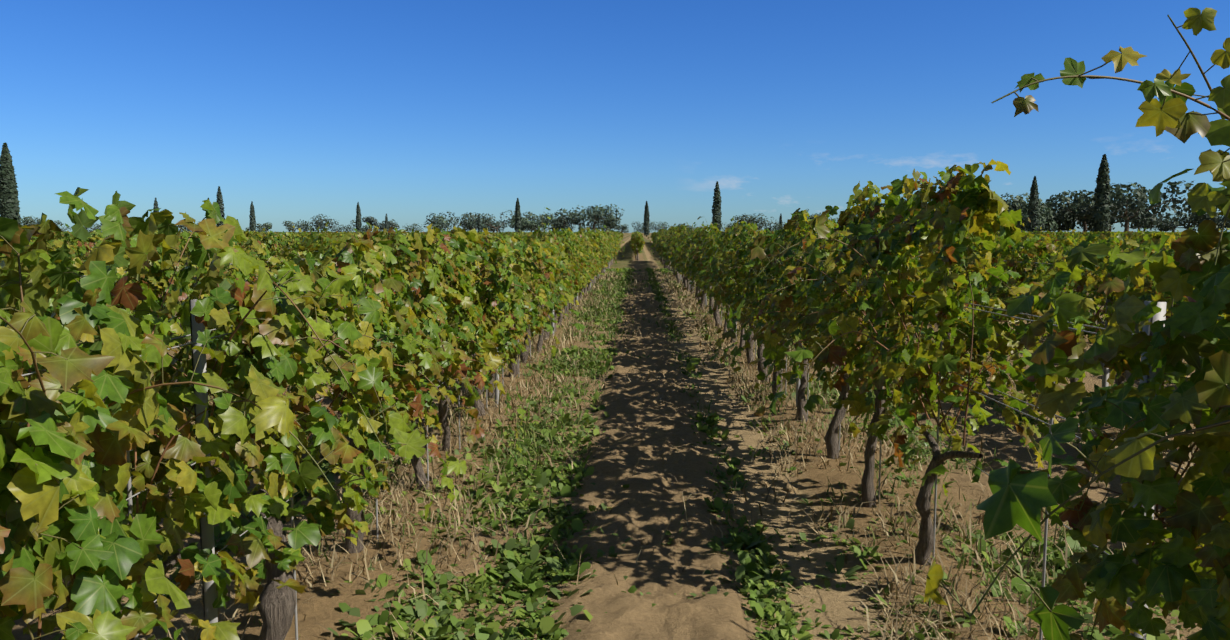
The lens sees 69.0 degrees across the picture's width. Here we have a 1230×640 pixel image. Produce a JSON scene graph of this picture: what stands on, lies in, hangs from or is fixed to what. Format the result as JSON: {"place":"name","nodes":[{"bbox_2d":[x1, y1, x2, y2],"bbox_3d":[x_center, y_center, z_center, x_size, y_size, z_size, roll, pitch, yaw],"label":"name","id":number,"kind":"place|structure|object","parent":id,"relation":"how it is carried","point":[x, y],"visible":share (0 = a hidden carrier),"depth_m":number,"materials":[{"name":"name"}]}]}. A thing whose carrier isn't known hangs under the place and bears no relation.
{"place":"outdoors","nodes":[
{"label":"outdoors","id":0,"kind":"place"},
{"bbox_2d":[19,233,1194,432],"bbox_3d":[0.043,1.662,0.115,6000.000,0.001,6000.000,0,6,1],"label":"ground","id":1,"kind":"structure","parent":0,"point":[643,263],"depth_m":32.40,"materials":[{"name":"soil"}]},
{"bbox_2d":[0,143,20,224],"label":"cypress","id":2,"kind":"object","parent":1,"relation":"on","point":[9,204],"visible":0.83,"depth_m":150.29,"materials":[{"name":"green plant"}]},
{"bbox_2d":[22,216,34,225],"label":"tree","id":3,"kind":"object","parent":1,"relation":"on","point":[28,220],"visible":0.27,"depth_m":340.93,"materials":[{"name":"green plant"}]},
{"bbox_2d":[20,216,40,225],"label":"tree","id":4,"kind":"object","parent":1,"relation":"on","point":[37,222],"visible":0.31,"depth_m":557.20,"materials":[{"name":"green plant"}]},
{"bbox_2d":[85,223,100,231],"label":"tree","id":5,"kind":"object","parent":1,"relation":"on","point":[94,228],"visible":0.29,"depth_m":456.36,"materials":[{"name":"green plant"}]},
{"bbox_2d":[153,198,158,230],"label":"cypress","id":6,"kind":"object","parent":1,"relation":"on","point":[155,204],"visible":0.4,"depth_m":331.18,"materials":[{"name":"green plant"}]},
{"bbox_2d":[178,225,189,231],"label":"tree","id":7,"kind":"object","parent":1,"relation":"on","point":[183,226],"visible":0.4,"depth_m":552.38,"materials":[{"name":"green plant"}]},
{"bbox_2d":[54,230,355,236],"bbox_3d":[-14.142,-2.374,32.495,2.006,1.807,40.187,0,6,1],"label":"vine row","id":8,"kind":"object","parent":1,"relation":"on","point":[194,233],"depth_m":30.09,"materials":[{"name":"green plant"}]},
{"bbox_2d":[216,186,224,226],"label":"cypress","id":9,"kind":"object","parent":1,"relation":"on","point":[219,201],"visible":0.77,"depth_m":300.33,"materials":[{"name":"green plant"}]},
{"bbox_2d":[54,231,395,243],"bbox_3d":[-11.690,-2.189,30.310,1.875,1.855,43.067,0,6,1],"label":"vine row","id":10,"kind":"object","parent":1,"relation":"on","point":[337,234],"depth_m":32.02,"materials":[{"name":"green plant"}]},
{"bbox_2d":[30,223,422,255],"bbox_3d":[-8.973,-2.017,28.598,2.052,1.848,47.666,0,6,1],"label":"vine row","id":11,"kind":"object","parent":1,"relation":"on","point":[97,237],"visible":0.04,"depth_m":15.43,"materials":[{"name":"green plant"}]},
{"bbox_2d":[249,201,255,231],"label":"cypress","id":12,"kind":"object","parent":1,"relation":"on","point":[252,220],"visible":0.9,"depth_m":330.62,"materials":[{"name":"green plant"}]},
{"bbox_2d":[0,222,518,310],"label":"vine row","id":13,"kind":"object","parent":1,"relation":"on","point":[276,241],"visible":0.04,"depth_m":15.66,"materials":[{"name":"green plant"}]},
{"bbox_2d":[256,222,271,231],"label":"tree","id":14,"kind":"object","parent":1,"relation":"on","point":[265,225],"visible":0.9,"depth_m":459.18,"materials":[{"name":"green plant"}]},
{"bbox_2d":[0,219,554,401],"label":"vine row","id":15,"kind":"object","parent":1,"relation":"on","point":[154,277],"visible":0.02,"depth_m":7.90,"materials":[{"name":"green plant"}]},
{"bbox_2d":[283,221,305,231],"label":"tree","id":16,"kind":"object","parent":1,"relation":"on","point":[290,226],"visible":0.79,"depth_m":494.58,"materials":[{"name":"green plant"}]},
{"bbox_2d":[289,220,312,231],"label":"tree","id":17,"kind":"object","parent":1,"relation":"on","point":[307,227],"visible":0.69,"depth_m":502.84,"materials":[{"name":"green plant"}]},
{"bbox_2d":[0,187,624,639],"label":"vine row","id":18,"kind":"object","parent":1,"relation":"on","point":[64,463],"visible":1,"depth_m":2.47,"materials":[{"name":"green plant"}]},
{"bbox_2d":[308,214,339,231],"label":"tree","id":19,"kind":"object","parent":1,"relation":"on","point":[320,223],"visible":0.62,"depth_m":507.31,"materials":[{"name":"green plant"}]},
{"bbox_2d":[329,225,349,231],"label":"tree","id":20,"kind":"object","parent":1,"relation":"on","point":[336,229],"visible":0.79,"depth_m":489.53,"materials":[{"name":"green plant"}]},
{"bbox_2d":[343,220,368,231],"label":"tree","id":21,"kind":"object","parent":1,"relation":"on","point":[363,228],"visible":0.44,"depth_m":458.94,"materials":[{"name":"green plant"}]},
{"bbox_2d":[355,202,361,231],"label":"cypress","id":22,"kind":"object","parent":1,"relation":"on","point":[358,220],"visible":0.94,"depth_m":339.71,"materials":[{"name":"green plant"}]},
{"bbox_2d":[362,216,382,229],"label":"tree","id":23,"kind":"object","parent":1,"relation":"on","point":[370,219],"visible":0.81,"depth_m":513.57,"materials":[{"name":"green plant"}]},
{"bbox_2d":[385,213,388,231],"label":"cypress","id":24,"kind":"object","parent":1,"relation":"on","point":[386,223],"visible":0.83,"depth_m":419.82,"materials":[{"name":"green plant"}]},
{"bbox_2d":[379,219,399,229],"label":"tree","id":25,"kind":"object","parent":1,"relation":"on","point":[390,223],"visible":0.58,"depth_m":496.56,"materials":[{"name":"green plant"}]},
{"bbox_2d":[402,223,423,231],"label":"tree","id":26,"kind":"object","parent":1,"relation":"on","point":[410,229],"visible":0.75,"depth_m":472.49,"materials":[{"name":"green plant"}]},
{"bbox_2d":[424,213,449,229],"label":"tree","id":27,"kind":"object","parent":1,"relation":"on","point":[436,222],"visible":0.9,"depth_m":444.17,"materials":[{"name":"green plant"}]},
{"bbox_2d":[429,218,456,230],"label":"tree","id":28,"kind":"object","parent":1,"relation":"on","point":[447,223],"visible":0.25,"depth_m":463.03,"materials":[{"name":"green plant"}]},
{"bbox_2d":[439,212,477,229],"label":"tree","id":29,"kind":"object","parent":1,"relation":"on","point":[463,225],"visible":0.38,"depth_m":475.86,"materials":[{"name":"green plant"}]},
{"bbox_2d":[464,220,486,230],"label":"tree","id":30,"kind":"object","parent":1,"relation":"on","point":[470,226],"visible":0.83,"depth_m":436.43,"materials":[{"name":"green plant"}]},
{"bbox_2d":[477,213,480,231],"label":"cypress","id":31,"kind":"object","parent":1,"relation":"on","point":[479,224],"visible":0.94,"depth_m":418.76,"materials":[{"name":"green plant"}]},
{"bbox_2d":[472,214,503,232],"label":"tree","id":32,"kind":"object","parent":1,"relation":"on","point":[482,219],"visible":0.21,"depth_m":467.70,"materials":[{"name":"green plant"}]},
{"bbox_2d":[462,210,514,232],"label":"tree","id":33,"kind":"object","parent":1,"relation":"on","point":[487,221],"visible":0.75,"depth_m":443.99,"materials":[{"name":"green plant"}]},
{"bbox_2d":[481,221,506,231],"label":"tree","id":34,"kind":"object","parent":1,"relation":"on","point":[494,226],"visible":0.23,"depth_m":449.82,"materials":[{"name":"green plant"}]},
{"bbox_2d":[514,198,521,231],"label":"cypress","id":35,"kind":"object","parent":1,"relation":"on","point":[517,226],"visible":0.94,"depth_m":298.33,"materials":[{"name":"green plant"}]},
{"bbox_2d":[507,218,531,230],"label":"tree","id":36,"kind":"object","parent":1,"relation":"on","point":[523,227],"visible":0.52,"depth_m":409.91,"materials":[{"name":"green plant"}]},
{"bbox_2d":[510,216,530,227],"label":"tree","id":37,"kind":"object","parent":1,"relation":"on","point":[522,218],"visible":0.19,"depth_m":425.42,"materials":[{"name":"green plant"}]},
{"bbox_2d":[514,212,552,231],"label":"tree","id":38,"kind":"object","parent":1,"relation":"on","point":[526,215],"visible":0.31,"depth_m":458.89,"materials":[{"name":"green plant"}]},
{"bbox_2d":[522,221,544,230],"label":"tree","id":39,"kind":"object","parent":1,"relation":"on","point":[533,224],"visible":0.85,"depth_m":410.74,"materials":[{"name":"green plant"}]},
{"bbox_2d":[512,214,555,230],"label":"tree","id":40,"kind":"object","parent":1,"relation":"on","point":[540,222],"visible":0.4,"depth_m":446.91,"materials":[{"name":"green plant"}]},
{"bbox_2d":[532,216,565,230],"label":"tree","id":41,"kind":"object","parent":1,"relation":"on","point":[545,222],"visible":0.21,"depth_m":449.68,"materials":[{"name":"green plant"}]},
{"bbox_2d":[551,224,575,230],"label":"tree","id":42,"kind":"object","parent":1,"relation":"on","point":[567,226],"visible":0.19,"depth_m":432.47,"materials":[{"name":"green plant"}]},
{"bbox_2d":[551,208,582,230],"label":"tree","id":43,"kind":"object","parent":1,"relation":"on","point":[562,219],"visible":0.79,"depth_m":419.41,"materials":[{"name":"green plant"}]},
{"bbox_2d":[121,316,1016,639],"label":"soil clods","id":44,"kind":"object","parent":1,"relation":"on","point":[677,542],"depth_m":5.48,"materials":[{"name":"brown soil"}]},
{"bbox_2d":[543,204,604,228],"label":"tree","id":45,"kind":"object","parent":1,"relation":"on","point":[575,222],"visible":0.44,"depth_m":426.95,"materials":[{"name":"green plant"}]},
{"bbox_2d":[578,223,600,229],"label":"tree","id":46,"kind":"object","parent":1,"relation":"on","point":[591,227],"visible":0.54,"depth_m":414.05,"materials":[{"name":"green plant"}]},
{"bbox_2d":[577,204,623,231],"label":"tree","id":47,"kind":"object","parent":1,"relation":"on","point":[593,216],"visible":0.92,"depth_m":404.56,"materials":[{"name":"green plant"}]},
{"bbox_2d":[16,270,1199,639],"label":"dry grass","id":48,"kind":"structure","parent":1,"relation":"on","point":[734,378],"depth_m":5.21,"materials":[{"name":"plant"}]},
{"bbox_2d":[597,214,621,231],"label":"tree","id":49,"kind":"object","parent":1,"relation":"on","point":[613,224],"visible":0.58,"depth_m":406.63,"materials":[{"name":"green plant"}]},
{"bbox_2d":[2,290,1223,639],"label":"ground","id":50,"kind":"structure","parent":1,"relation":"on","point":[678,610],"depth_m":5.00,"materials":[{"name":"soil"}]},
{"bbox_2d":[121,278,1194,639],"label":"green grass","id":51,"kind":"structure","parent":50,"relation":"on","point":[609,336],"depth_m":6.59,"materials":[{"name":"green plant"}]},
{"bbox_2d":[22,245,1203,639],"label":"trellis posts","id":52,"kind":"object","parent":1,"relation":"on","point":[210,591],"visible":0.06,"depth_m":2.68,"materials":[{"name":"brown wood"}]},
{"bbox_2d":[618,232,622,240],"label":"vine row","id":53,"kind":"object","parent":1,"relation":"on","point":[620,237],"visible":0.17,"depth_m":130.71,"materials":[{"name":"green plant"}]},
{"bbox_2d":[14,267,1229,639],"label":"weeds","id":54,"kind":"object","parent":1,"relation":"on","point":[520,571],"visible":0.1,"depth_m":4.50,"materials":[{"name":"green plant"}]},
{"bbox_2d":[615,224,628,233],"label":"tree","id":55,"kind":"object","parent":1,"relation":"on","point":[624,228],"visible":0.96,"depth_m":452.95,"materials":[{"name":"green plant"}]},
{"bbox_2d":[629,231,644,260],"bbox_3d":[2.460,-9.090,100.852,1.265,1.836,97.601,0,6,1],"label":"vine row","id":56,"kind":"object","parent":1,"relation":"on","point":[637,243],"visible":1,"depth_m":52.99,"materials":[{"name":"green plant"}]},
{"bbox_2d":[632,221,660,232],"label":"tree","id":57,"kind":"object","parent":1,"relation":"on","point":[638,225],"visible":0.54,"depth_m":529.71,"materials":[{"name":"green plant"}]},
{"bbox_2d":[644,201,649,236],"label":"cypress","id":58,"kind":"object","parent":1,"relation":"on","point":[646,223],"visible":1,"depth_m":327.13,"materials":[{"name":"green plant"}]},
{"bbox_2d":[641,221,668,231],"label":"tree","id":59,"kind":"object","parent":1,"relation":"on","point":[658,225],"visible":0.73,"depth_m":511.05,"materials":[{"name":"green plant"}]},
{"bbox_2d":[711,181,721,230],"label":"cypress","id":60,"kind":"object","parent":1,"relation":"on","point":[716,209],"visible":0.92,"depth_m":246.73,"materials":[{"name":"green plant"}]},
{"bbox_2d":[736,215,764,231],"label":"tree","id":61,"kind":"object","parent":1,"relation":"on","point":[757,222],"visible":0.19,"depth_m":390.86,"materials":[{"name":"green plant"}]},
{"bbox_2d":[734,213,778,229],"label":"tree","id":62,"kind":"object","parent":1,"relation":"on","point":[748,220],"visible":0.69,"depth_m":375.81,"materials":[{"name":"green plant"}]},
{"bbox_2d":[773,222,784,229],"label":"tree","id":63,"kind":"object","parent":1,"relation":"on","point":[780,225],"visible":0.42,"depth_m":371.07,"materials":[{"name":"green plant"}]},
{"bbox_2d":[804,214,819,230],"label":"tree","id":64,"kind":"object","parent":1,"relation":"on","point":[812,217],"visible":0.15,"depth_m":359.95,"materials":[{"name":"green plant"}]},
{"bbox_2d":[857,197,915,227],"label":"tree","id":65,"kind":"object","parent":1,"relation":"on","point":[881,212],"depth_m":303.89,"materials":[{"name":"green plant"}]},
{"bbox_2d":[907,220,930,231],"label":"tree","id":66,"kind":"object","parent":1,"relation":"on","point":[910,226],"visible":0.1,"depth_m":269.80,"materials":[{"name":"green plant"}]},
{"bbox_2d":[647,159,1229,639],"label":"vine row","id":67,"kind":"object","parent":1,"relation":"on","point":[767,291],"visible":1,"depth_m":3.58,"materials":[{"name":"green plant"}]},
{"bbox_2d":[991,7,1229,357],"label":"vine shoots","id":68,"kind":"object","parent":67,"relation":"attached to","point":[1202,256],"visible":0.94,"depth_m":1.80,"materials":[{"name":"green plant"}]},
{"bbox_2d":[773,216,1186,361],"bbox_3d":[7.467,-1.845,26.060,2.144,2.000,50.741,0,6,1],"label":"vine row","id":69,"kind":"object","parent":1,"relation":"on","point":[1042,239],"depth_m":14.07,"materials":[{"name":"green plant"}]},
{"bbox_2d":[750,226,1229,385],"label":"vine row","id":70,"kind":"object","parent":1,"relation":"on","point":[1028,269],"visible":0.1,"depth_m":8.57,"materials":[{"name":"green plant"}]},
{"bbox_2d":[840,230,1180,312],"bbox_3d":[10.331,-1.915,27.955,2.103,1.771,47.875,0,6,1],"label":"vine row","id":71,"kind":"object","parent":1,"relation":"on","point":[1151,235],"depth_m":17.13,"materials":[{"name":"green plant"}]},
{"bbox_2d":[1000,192,1054,229],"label":"tree","id":72,"kind":"object","parent":1,"relation":"on","point":[1024,206],"visible":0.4,"depth_m":277.09,"materials":[{"name":"green plant"}]},
{"bbox_2d":[1005,198,1057,228],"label":"tree","id":73,"kind":"object","parent":1,"relation":"on","point":[1041,209],"visible":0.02,"depth_m":299.67,"materials":[{"name":"green plant"}]},
{"bbox_2d":[1027,176,1039,231],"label":"cypress","id":74,"kind":"object","parent":1,"relation":"on","point":[1033,211],"visible":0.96,"depth_m":225.09,"materials":[{"name":"green plant"}]},
{"bbox_2d":[1016,206,1057,231],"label":"tree","id":75,"kind":"object","parent":1,"relation":"on","point":[1043,218],"visible":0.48,"depth_m":268.13,"materials":[{"name":"green plant"}]},
{"bbox_2d":[908,227,1189,237],"bbox_3d":[15.833,-2.345,31.666,2.041,1.910,39.928,0,6,1],"label":"vine row","id":76,"kind":"object","parent":1,"relation":"on","point":[1176,234],"depth_m":30.64,"materials":[{"name":"green plant"}]},
{"bbox_2d":[1045,212,1077,230],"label":"tree","id":77,"kind":"object","parent":1,"relation":"on","point":[1067,222],"visible":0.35,"depth_m":291.85,"materials":[{"name":"green plant"}]},
{"bbox_2d":[1047,209,1075,231],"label":"tree","id":78,"kind":"object","parent":1,"relation":"on","point":[1058,229],"visible":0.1,"depth_m":312.81,"materials":[{"name":"green plant"}]},
{"bbox_2d":[1045,190,1095,231],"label":"tree","id":79,"kind":"object","parent":1,"relation":"on","point":[1080,204],"visible":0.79,"depth_m":283.44,"materials":[{"name":"green plant"}]},
{"bbox_2d":[1079,219,1114,231],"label":"tree","id":80,"kind":"object","parent":1,"relation":"on","point":[1090,227],"visible":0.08,"depth_m":296.51,"materials":[{"name":"green plant"}]},
{"bbox_2d":[967,227,1229,290],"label":"vine row","id":81,"kind":"object","parent":1,"relation":"on","point":[1057,234],"depth_m":25.74,"materials":[{"name":"green plant"}]},
{"bbox_2d":[1091,154,1110,231],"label":"cypress","id":82,"kind":"object","parent":1,"relation":"on","point":[1101,213],"visible":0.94,"depth_m":160.69,"materials":[{"name":"green plant"}]},
{"bbox_2d":[1030,231,1176,235],"bbox_3d":[18.784,-2.517,33.706,1.812,1.842,36.772,0,6,1],"label":"vine row","id":83,"kind":"object","parent":1,"relation":"on","point":[1092,232],"depth_m":34.85,"materials":[{"name":"green plant"}]},
{"bbox_2d":[1070,183,1182,231],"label":"tree","id":84,"kind":"object","parent":1,"relation":"on","point":[1152,222],"visible":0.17,"depth_m":288.47,"materials":[{"name":"green plant"}]},
{"bbox_2d":[1089,180,1193,231],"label":"tree","id":85,"kind":"object","parent":1,"relation":"on","point":[1118,196],"visible":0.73,"depth_m":270.73,"materials":[{"name":"green plant"}]},
{"bbox_2d":[1130,216,1159,230],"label":"tree","id":86,"kind":"object","parent":1,"relation":"on","point":[1143,225],"visible":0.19,"depth_m":307.21,"materials":[{"name":"green plant"}]},
{"bbox_2d":[1118,206,1177,231],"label":"tree","id":87,"kind":"object","parent":1,"relation":"on","point":[1163,216],"visible":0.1,"depth_m":318.85,"materials":[{"name":"green plant"}]},
{"bbox_2d":[1159,212,1191,231],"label":"tree","id":88,"kind":"object","parent":1,"relation":"on","point":[1179,222],"visible":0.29,"depth_m":319.71,"materials":[{"name":"green plant"}]},
{"bbox_2d":[1155,206,1217,231],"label":"tree","id":89,"kind":"object","parent":1,"relation":"on","point":[1197,221],"visible":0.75,"depth_m":280.67,"materials":[{"name":"green plant"}]},
{"bbox_2d":[1191,212,1222,230],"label":"tree","id":90,"kind":"object","parent":1,"relation":"on","point":[1217,227],"visible":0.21,"depth_m":300.50,"materials":[{"name":"green plant"}]},
{"bbox_2d":[1217,216,1229,228],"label":"tree","id":91,"kind":"object","parent":1,"relation":"on","point":[1227,224],"visible":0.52,"depth_m":286.26,"materials":[{"name":"green plant"}]},
{"bbox_2d":[0,0,1229,232],"label":"sky","id":92,"kind":"structure","parent":0,"point":[409,111],"materials":[{"name":"blue"}]}
]}

